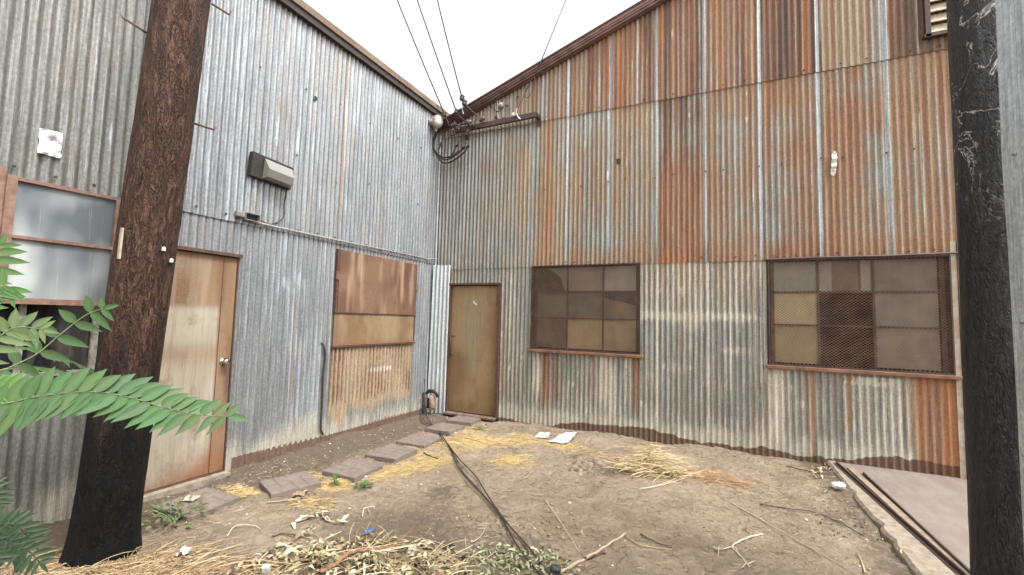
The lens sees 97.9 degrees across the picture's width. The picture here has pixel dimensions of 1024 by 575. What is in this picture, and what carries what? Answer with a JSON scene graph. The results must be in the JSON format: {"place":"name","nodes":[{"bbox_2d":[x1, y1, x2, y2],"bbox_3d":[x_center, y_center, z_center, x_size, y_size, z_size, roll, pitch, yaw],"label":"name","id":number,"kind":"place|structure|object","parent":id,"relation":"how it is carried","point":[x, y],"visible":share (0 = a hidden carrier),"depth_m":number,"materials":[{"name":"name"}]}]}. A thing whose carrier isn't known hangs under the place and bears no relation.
{"place":"outdoors","nodes":[
{"label":"outdoors","id":0,"kind":"place"},
{"bbox_2d":[0,535,315,574],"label":"dry grass","id":1,"kind":"structure","parent":0,"point":[146,566],"depth_m":2.71,"materials":[{"name":"plant"}]},
{"bbox_2d":[0,410,913,574],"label":"ground","id":2,"kind":"structure","parent":0,"point":[881,557],"depth_m":3.63,"materials":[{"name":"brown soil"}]},
{"bbox_2d":[0,233,249,574],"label":"tree of heaven sapling","id":3,"kind":"object","parent":2,"relation":"on","point":[21,407],"visible":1,"depth_m":2.02,"materials":[{"name":"green plant"}]},
{"bbox_2d":[58,0,231,569],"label":"utility pole","id":4,"kind":"object","parent":2,"relation":"on","point":[105,518],"visible":0.89,"depth_m":2.94,"materials":[{"name":"wood"}]},
{"bbox_2d":[141,492,213,530],"bbox_3d":[-2.505,1.684,3.331,0.537,0.124,0.500,0,-5,25],"label":"weed","id":5,"kind":"object","parent":2,"relation":"on","point":[167,519],"visible":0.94,"depth_m":3.31,"materials":[{"name":"green plant"}]},
{"bbox_2d":[176,546,191,555],"bbox_3d":[-2.100,1.685,2.850,0.076,0.046,0.092,2,-4,-9],"label":"tissue","id":6,"kind":"object","parent":2,"relation":"on","point":[184,550],"visible":1,"depth_m":2.86,"materials":[{"name":"white paper"}]},
{"bbox_2d":[153,487,239,521],"bbox_3d":[-2.505,1.740,3.553,0.409,0.076,0.409,2,-2,21],"label":"stepping stone","id":7,"kind":"object","parent":2,"relation":"on","point":[217,499],"visible":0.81,"depth_m":3.52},
{"bbox_2d":[180,495,199,500],"bbox_3d":[-2.575,1.688,3.571,0.111,0.010,0.108,1,-4,0],"label":"paper","id":8,"kind":"object","parent":7,"relation":"on","point":[186,498],"visible":0.84,"depth_m":3.57,"materials":[{"name":"white paper"}]},
{"bbox_2d":[0,0,449,531],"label":"blue grey corrugated warehouse","id":9,"kind":"structure","parent":2,"relation":"on","point":[334,117],"depth_m":4.48,"materials":[{"name":"metal"}]},
{"bbox_2d":[37,128,62,157],"bbox_3d":[-3.309,-1.039,3.196,0.021,0.192,0.126,0,-5,25],"label":"foil patch","id":10,"kind":"object","parent":9,"relation":"attached to","point":[50,143],"visible":1,"depth_m":3.20,"materials":[{"name":"metal"}]},
{"bbox_2d":[0,165,120,378],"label":"window","id":11,"kind":"structure","parent":9,"relation":"in","point":[67,234],"depth_m":3.23,"materials":[{"name":"grey glass"}]},
{"bbox_2d":[144,250,236,491],"bbox_3d":[-2.945,0.698,3.964,0.106,2.055,0.905,0,-5,25],"label":"door","id":12,"kind":"structure","parent":9,"relation":"in","point":[196,355],"depth_m":4.10,"materials":[{"name":"wood"}]},
{"bbox_2d":[234,210,260,221],"bbox_3d":[-2.677,-0.719,4.506,0.067,0.074,0.244,0,-5,25],"label":"junction box","id":13,"kind":"object","parent":9,"relation":"attached to","point":[247,216],"visible":1,"depth_m":4.52,"materials":[{"name":"grey metal"}]},
{"bbox_2d":[247,151,293,189],"bbox_3d":[-2.524,-1.235,4.724,0.145,0.274,0.482,0,-5,25],"label":"wall lamp","id":14,"kind":"object","parent":9,"relation":"attached to","point":[269,170],"visible":1,"depth_m":4.65,"materials":[{"name":"grey metal"}]},
{"bbox_2d":[256,189,286,223],"bbox_3d":[-2.567,-0.929,4.763,0.021,0.523,0.336,0,-5,25],"label":"lamp cord","id":15,"kind":"object","parent":14,"relation":"hanging from","point":[284,211],"visible":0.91,"depth_m":4.89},
{"bbox_2d":[320,342,325,435],"bbox_3d":[-2.281,1.217,5.357,0.033,1.116,0.111,-1,-5,34],"label":"rubber hose","id":16,"kind":"object","parent":9,"relation":"attached to","point":[322,394],"visible":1,"depth_m":5.36,"materials":[{"name":"black rubber"}]},
{"bbox_2d":[254,222,437,259],"bbox_3d":[-1.951,-0.580,6.047,0.027,0.086,3.241,0,-5,25],"label":"conduit","id":17,"kind":"object","parent":9,"relation":"attached to","point":[339,240],"visible":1,"depth_m":5.54,"materials":[{"name":"grey metal"}]},
{"bbox_2d":[428,115,469,264],"bbox_3d":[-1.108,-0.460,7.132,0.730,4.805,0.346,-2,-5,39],"label":"weatherhead","id":18,"kind":"object","parent":9,"relation":"attached to","point":[436,121],"visible":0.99,"depth_m":7.40,"materials":[{"name":"metal"}]},
{"bbox_2d":[227,524,259,536],"bbox_3d":[-1.934,1.730,3.204,0.205,0.017,0.139,4,-5,-35],"label":"stick","id":19,"kind":"object","parent":2,"relation":"on","point":[241,524],"visible":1,"depth_m":3.23,"materials":[{"name":"beige wood"}]},
{"bbox_2d":[261,564,270,574],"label":"white block","id":20,"kind":"object","parent":2,"relation":"on","point":[265,568],"depth_m":2.67,"materials":[{"name":"paint"}]},
{"bbox_2d":[272,532,294,536],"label":"stick","id":21,"kind":"object","parent":2,"relation":"on","point":[276,534],"visible":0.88,"depth_m":3.14,"materials":[{"name":"beige wood"}]},
{"bbox_2d":[266,497,302,502],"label":"stick","id":22,"kind":"object","parent":2,"relation":"on","point":[282,500],"visible":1,"depth_m":3.66,"materials":[{"name":"beige wood"}]},
{"bbox_2d":[259,471,320,497],"bbox_3d":[-1.990,1.776,3.994,0.409,0.076,0.409,3,-5,-42],"label":"stepping stone","id":23,"kind":"object","parent":2,"relation":"on","point":[289,485],"visible":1,"depth_m":3.94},
{"bbox_2d":[292,489,308,496],"bbox_3d":[-1.815,1.764,3.828,0.084,0.038,0.144,2,-4,0],"label":"dead leaf","id":24,"kind":"object","parent":2,"relation":"on","point":[298,493],"visible":1,"depth_m":3.82,"materials":[{"name":"brown plant"}]},
{"bbox_2d":[330,471,340,486],"bbox_3d":[-1.628,1.774,4.103,0.102,0.141,0.132,5,-5,-39],"label":"weed","id":25,"kind":"object","parent":2,"relation":"on","point":[334,475],"visible":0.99,"depth_m":4.10,"materials":[{"name":"green plant"}]},
{"bbox_2d":[322,459,382,482],"bbox_3d":[-1.599,1.847,4.479,0.409,0.076,0.409,1,-3,23],"label":"stepping stone","id":26,"kind":"object","parent":2,"relation":"on","point":[353,470],"visible":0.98,"depth_m":4.42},
{"bbox_2d":[353,479,373,489],"bbox_3d":[-1.354,1.806,4.067,0.202,0.069,0.187,3,-4,-16],"label":"weed","id":27,"kind":"object","parent":2,"relation":"on","point":[361,484],"visible":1,"depth_m":4.06,"materials":[{"name":"green plant"}]},
{"bbox_2d":[226,510,501,574],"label":"leaf pile","id":28,"kind":"object","parent":2,"relation":"on","point":[321,551],"visible":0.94,"depth_m":2.82,"materials":[{"name":"plant"}]},
{"bbox_2d":[315,544,397,574],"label":"stick","id":29,"kind":"object","parent":28,"relation":"on","point":[341,558],"visible":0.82,"depth_m":2.78,"materials":[{"name":"brown wood"}]},
{"bbox_2d":[361,526,376,533],"bbox_3d":[-1.018,1.747,3.209,0.039,0.028,0.129,-2,-5,39],"label":"plastic scrap","id":30,"kind":"object","parent":28,"relation":"on","point":[369,530],"visible":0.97,"depth_m":3.20,"materials":[{"name":"blue plastic"}]},
{"bbox_2d":[365,444,416,463],"bbox_3d":[-1.360,1.886,5.029,0.409,0.076,0.409,-1,-4,22],"label":"stepping stone","id":31,"kind":"object","parent":2,"relation":"on","point":[393,454],"visible":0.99,"depth_m":4.95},
{"bbox_2d":[217,427,620,511],"bbox_3d":[-0.634,1.869,4.567,2.403,0.078,3.572,-2,-5,38],"label":"scattered straw","id":32,"kind":"object","parent":2,"relation":"on","point":[325,489],"visible":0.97,"depth_m":4.85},
{"bbox_2d":[396,433,441,448],"bbox_3d":[-1.167,1.943,5.599,0.409,0.076,0.409,1,-3,21],"label":"stepping stone","id":33,"kind":"object","parent":2,"relation":"on","point":[420,441],"visible":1,"depth_m":5.54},
{"bbox_2d":[422,379,438,411],"bbox_3d":[-1.299,1.736,7.100,0.350,0.507,0.110,0,-5,25],"label":"pipe fitting","id":34,"kind":"object","parent":2,"relation":"on","point":[431,402],"visible":1,"depth_m":7.07,"materials":[{"name":"grey metal"}]},
{"bbox_2d":[424,422,464,435],"bbox_3d":[-0.929,1.972,6.193,0.409,0.076,0.409,0,-5,25],"label":"stepping stone","id":35,"kind":"object","parent":2,"relation":"on","point":[446,429],"visible":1,"depth_m":6.10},
{"bbox_2d":[50,414,873,574],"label":"pebbles","id":36,"kind":"object","parent":2,"relation":"on","point":[466,496],"visible":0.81,"depth_m":4.05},
{"bbox_2d":[420,416,503,522],"bbox_3d":[-0.800,1.802,5.400,0.120,0.261,4.328,3,-4,-21],"label":"cable","id":37,"kind":"object","parent":2,"relation":"on","point":[462,471],"visible":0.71,"depth_m":4.44,"materials":[{"name":"black rubber"}]},
{"bbox_2d":[446,415,481,425],"bbox_3d":[-0.717,2.022,6.755,0.409,0.076,0.409,0,-4,21],"label":"stepping stone","id":38,"kind":"object","parent":2,"relation":"on","point":[463,420],"visible":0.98,"depth_m":6.63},
{"bbox_2d":[420,399,541,574],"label":"cable","id":39,"kind":"object","parent":2,"relation":"on","point":[534,567],"visible":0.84,"depth_m":3.58,"materials":[{"name":"black rubber"}]},
{"bbox_2d":[422,397,550,574],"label":"cable","id":40,"kind":"object","parent":2,"relation":"on","point":[527,545],"visible":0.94,"depth_m":3.51,"materials":[{"name":"black rubber"}]},
{"bbox_2d":[457,542,582,574],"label":"leaf litter","id":41,"kind":"object","parent":2,"relation":"on","point":[536,551],"visible":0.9,"depth_m":2.89,"materials":[{"name":"plant"}]},
{"bbox_2d":[158,424,883,552],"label":"fallen leaves","id":42,"kind":"object","parent":2,"relation":"on","point":[873,539],"visible":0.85,"depth_m":3.47,"materials":[{"name":"brown plant"}]},
{"bbox_2d":[535,432,549,437],"bbox_3d":[0.412,1.988,6.020,0.168,0.028,0.256,0,-4,14],"label":"paper","id":43,"kind":"object","parent":2,"relation":"on","point":[542,435],"visible":1,"depth_m":6.00,"materials":[{"name":"white paper"}]},
{"bbox_2d":[550,563,560,573],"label":"dark stone","id":44,"kind":"object","parent":2,"relation":"on","point":[555,568],"visible":1,"depth_m":2.76,"materials":[{"name":"grey stone"}]},
{"bbox_2d":[546,501,579,552],"bbox_3d":[0.382,1.815,3.422,0.015,0.027,0.808,2,-4,-12],"label":"stick","id":45,"kind":"object","parent":2,"relation":"on","point":[562,524],"visible":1,"depth_m":3.41,"materials":[{"name":"beige wood"}]},
{"bbox_2d":[550,432,576,442],"bbox_3d":[0.691,1.974,5.880,0.234,0.033,0.564,0,-5,25],"label":"paper","id":46,"kind":"object","parent":2,"relation":"on","point":[564,438],"visible":1,"depth_m":5.81,"materials":[{"name":"white paper"}]},
{"bbox_2d":[564,456,619,474],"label":"dirt clods","id":47,"kind":"object","parent":2,"relation":"on","point":[576,467],"visible":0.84,"depth_m":4.78,"materials":[{"name":"brown soil"}]},
{"bbox_2d":[559,532,626,574],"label":"stick","id":48,"kind":"object","parent":2,"relation":"on","point":[572,565],"visible":0.98,"depth_m":2.96,"materials":[{"name":"beige wood"}]},
{"bbox_2d":[583,552,605,559],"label":"stick","id":49,"kind":"object","parent":2,"relation":"on","point":[593,555],"visible":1,"depth_m":2.98,"materials":[{"name":"wood"}]},
{"bbox_2d":[625,536,671,549],"bbox_3d":[0.948,1.825,3.166,0.338,0.033,0.113,-2,-5,36],"label":"stick","id":50,"kind":"object","parent":2,"relation":"on","point":[644,545],"visible":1,"depth_m":3.12,"materials":[{"name":"beige wood"}]},
{"bbox_2d":[597,438,704,483],"bbox_3d":[1.433,1.790,4.705,1.144,0.317,0.871,0,-5,25],"label":"straw heap","id":51,"kind":"object","parent":2,"relation":"on","point":[648,463],"visible":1,"depth_m":4.62,"materials":[{"name":"beige plant"}]},
{"bbox_2d":[641,533,671,547],"bbox_3d":[1.031,1.827,3.210,0.032,0.019,0.242,5,-6,-43],"label":"stick","id":52,"kind":"object","parent":2,"relation":"on","point":[655,541],"visible":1,"depth_m":3.20,"materials":[{"name":"brown wood"}]},
{"bbox_2d":[639,477,686,488],"bbox_3d":[1.502,1.899,4.327,0.724,0.025,0.054,4,-5,-32],"label":"stick","id":53,"kind":"object","parent":2,"relation":"on","point":[659,485],"visible":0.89,"depth_m":4.23,"materials":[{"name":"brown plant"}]},
{"bbox_2d":[427,0,966,478],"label":"rusted corrugated warehouse","id":54,"kind":"structure","parent":2,"relation":"on","point":[661,224],"depth_m":5.67,"materials":[{"name":"metal"}]},
{"bbox_2d":[448,286,497,415],"bbox_3d":[-0.613,0.976,7.083,0.873,2.010,0.109,0,-5,25],"label":"door","id":55,"kind":"structure","parent":54,"relation":"in","point":[473,337],"depth_m":7.09,"materials":[{"name":"wood"}]},
{"bbox_2d":[442,94,539,139],"bbox_3d":[-0.361,-2.776,7.102,1.653,0.724,0.299,0,-5,25],"label":"service rack","id":56,"kind":"object","parent":54,"relation":"attached to","point":[466,130],"visible":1,"depth_m":7.14,"materials":[{"name":"metal"}]},
{"bbox_2d":[397,0,443,110],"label":"overhead wire","id":57,"kind":"object","parent":56,"relation":"attached to","point":[420,56],"visible":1,"depth_m":7.64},
{"bbox_2d":[417,0,455,108],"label":"overhead wire","id":58,"kind":"object","parent":56,"relation":"on","point":[436,55],"visible":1,"depth_m":7.58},
{"bbox_2d":[437,0,461,95],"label":"overhead wire","id":59,"kind":"object","parent":56,"relation":"on","point":[449,47],"visible":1,"depth_m":7.58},
{"bbox_2d":[498,102,508,109],"bbox_3d":[-0.134,-2.906,7.118,0.187,0.121,0.100,0,-5,25],"label":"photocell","id":60,"kind":"object","parent":54,"relation":"attached to","point":[500,105],"visible":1,"depth_m":7.10,"materials":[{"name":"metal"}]},
{"bbox_2d":[539,0,565,64],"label":"overhead wire","id":61,"kind":"object","parent":54,"relation":"attached to","point":[551,34],"visible":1,"depth_m":7.51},
{"bbox_2d":[517,61,539,111],"bbox_3d":[0.249,-3.052,6.780,0.370,0.769,0.010,0,-5,25],"label":"wire tail","id":62,"kind":"object","parent":61,"relation":"hanging from","point":[529,84],"visible":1,"depth_m":6.76},
{"bbox_2d":[527,262,643,357],"bbox_3d":[1.049,0.295,6.430,1.895,1.540,0.286,0,-5,25],"label":"window","id":63,"kind":"structure","parent":54,"relation":"in","point":[594,309],"depth_m":6.38,"materials":[{"name":"glass"}]},
{"bbox_2d":[830,151,836,175],"bbox_3d":[3.737,-1.446,5.172,0.069,0.289,0.038,0,-5,25],"label":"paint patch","id":64,"kind":"object","parent":54,"relation":"attached to","point":[833,163],"visible":1,"depth_m":5.17,"materials":[{"name":"white paint"}]},
{"bbox_2d":[766,254,962,379],"bbox_3d":[3.879,0.295,5.086,1.970,1.555,0.286,0,-5,25],"label":"window","id":65,"kind":"structure","parent":54,"relation":"in","point":[886,316],"depth_m":5.03,"materials":[{"name":"glass"}]},
{"bbox_2d":[675,468,757,491],"bbox_3d":[2.044,1.938,4.542,0.908,0.065,0.622,0,-5,25],"label":"straw heap","id":66,"kind":"object","parent":2,"relation":"on","point":[717,475],"visible":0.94,"depth_m":4.53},
{"bbox_2d":[712,546,737,554],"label":"stick","id":67,"kind":"object","parent":2,"relation":"on","point":[718,548],"visible":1,"depth_m":3.09,"materials":[{"name":"beige wood"}]},
{"bbox_2d":[732,533,762,567],"bbox_3d":[1.648,1.829,3.141,0.157,0.038,0.615,-1,-5,35],"label":"stick","id":68,"kind":"object","parent":2,"relation":"on","point":[738,541],"visible":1,"depth_m":3.16,"materials":[{"name":"beige wood"}]},
{"bbox_2d":[749,476,781,491],"bbox_3d":[2.576,1.938,4.407,0.189,0.025,0.386,3,-4,-17],"label":"stick","id":69,"kind":"object","parent":2,"relation":"on","point":[764,482],"visible":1,"depth_m":4.44,"materials":[{"name":"beige wood"}]},
{"bbox_2d":[721,497,857,574],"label":"stick","id":70,"kind":"object","parent":2,"relation":"on","point":[787,534],"visible":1,"depth_m":3.36,"materials":[{"name":"brown wood"}]},
{"bbox_2d":[760,504,863,535],"bbox_3d":[2.450,1.862,3.632,0.211,0.029,0.739,5,-5,-37],"label":"stick","id":71,"kind":"object","parent":2,"relation":"on","point":[809,511],"visible":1,"depth_m":3.73,"materials":[{"name":"brown wood"}]},
{"bbox_2d":[812,462,830,478],"bbox_3d":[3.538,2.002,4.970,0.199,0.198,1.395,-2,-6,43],"label":"dead vine","id":72,"kind":"object","parent":2,"relation":"on","point":[821,471],"visible":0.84,"depth_m":4.61,"materials":[{"name":"beige plant"}]},
{"bbox_2d":[830,481,845,489],"bbox_3d":[3.058,1.855,4.175,0.116,0.080,0.116,0,-5,25],"label":"crumpled cup","id":73,"kind":"object","parent":2,"relation":"on","point":[839,485],"visible":1,"depth_m":4.15,"materials":[{"name":"white paper"}]},
{"bbox_2d":[858,553,865,573],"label":"stick","id":74,"kind":"object","parent":2,"relation":"on","point":[862,564],"visible":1,"depth_m":2.89,"materials":[{"name":"beige wood"}]},
{"bbox_2d":[826,460,955,574],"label":"kerb","id":75,"kind":"structure","parent":2,"relation":"on","point":[917,556],"depth_m":3.21,"materials":[{"name":"concrete"}]},
{"bbox_2d":[833,461,967,574],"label":"steel strip","id":76,"kind":"object","parent":75,"relation":"on","point":[938,553],"visible":1,"depth_m":3.35,"materials":[{"name":"black metal"}]},
{"bbox_2d":[839,462,969,568],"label":"slab","id":77,"kind":"structure","parent":2,"relation":"on","point":[936,506],"depth_m":3.94,"materials":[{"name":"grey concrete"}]},
{"bbox_2d":[847,467,969,574],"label":"wood batten","id":78,"kind":"object","parent":77,"relation":"on","point":[884,498],"visible":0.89,"depth_m":3.60,"materials":[{"name":"brown wood"}]},
{"bbox_2d":[861,472,969,572],"bbox_3d":[3.006,1.787,3.229,0.040,0.028,2.896,0,-4,23],"label":"steel strip","id":79,"kind":"object","parent":77,"relation":"on","point":[900,507],"visible":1,"depth_m":3.47,"materials":[{"name":"black metal"}]},
{"bbox_2d":[946,0,1023,574],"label":"utility pole","id":80,"kind":"object","parent":2,"relation":"on","point":[996,541],"visible":0.9,"depth_m":2.28,"materials":[{"name":"black wood"}]},
{"bbox_2d":[995,0,1023,540],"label":"grey corrugated fence","id":81,"kind":"object","parent":2,"relation":"on","point":[1010,32],"visible":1,"depth_m":1.89,"materials":[{"name":"metal"}]},
{"bbox_2d":[303,0,639,113],"label":"sky","id":82,"kind":"structure","parent":0,"point":[491,42],"materials":[{"name":"white"}]}
]}

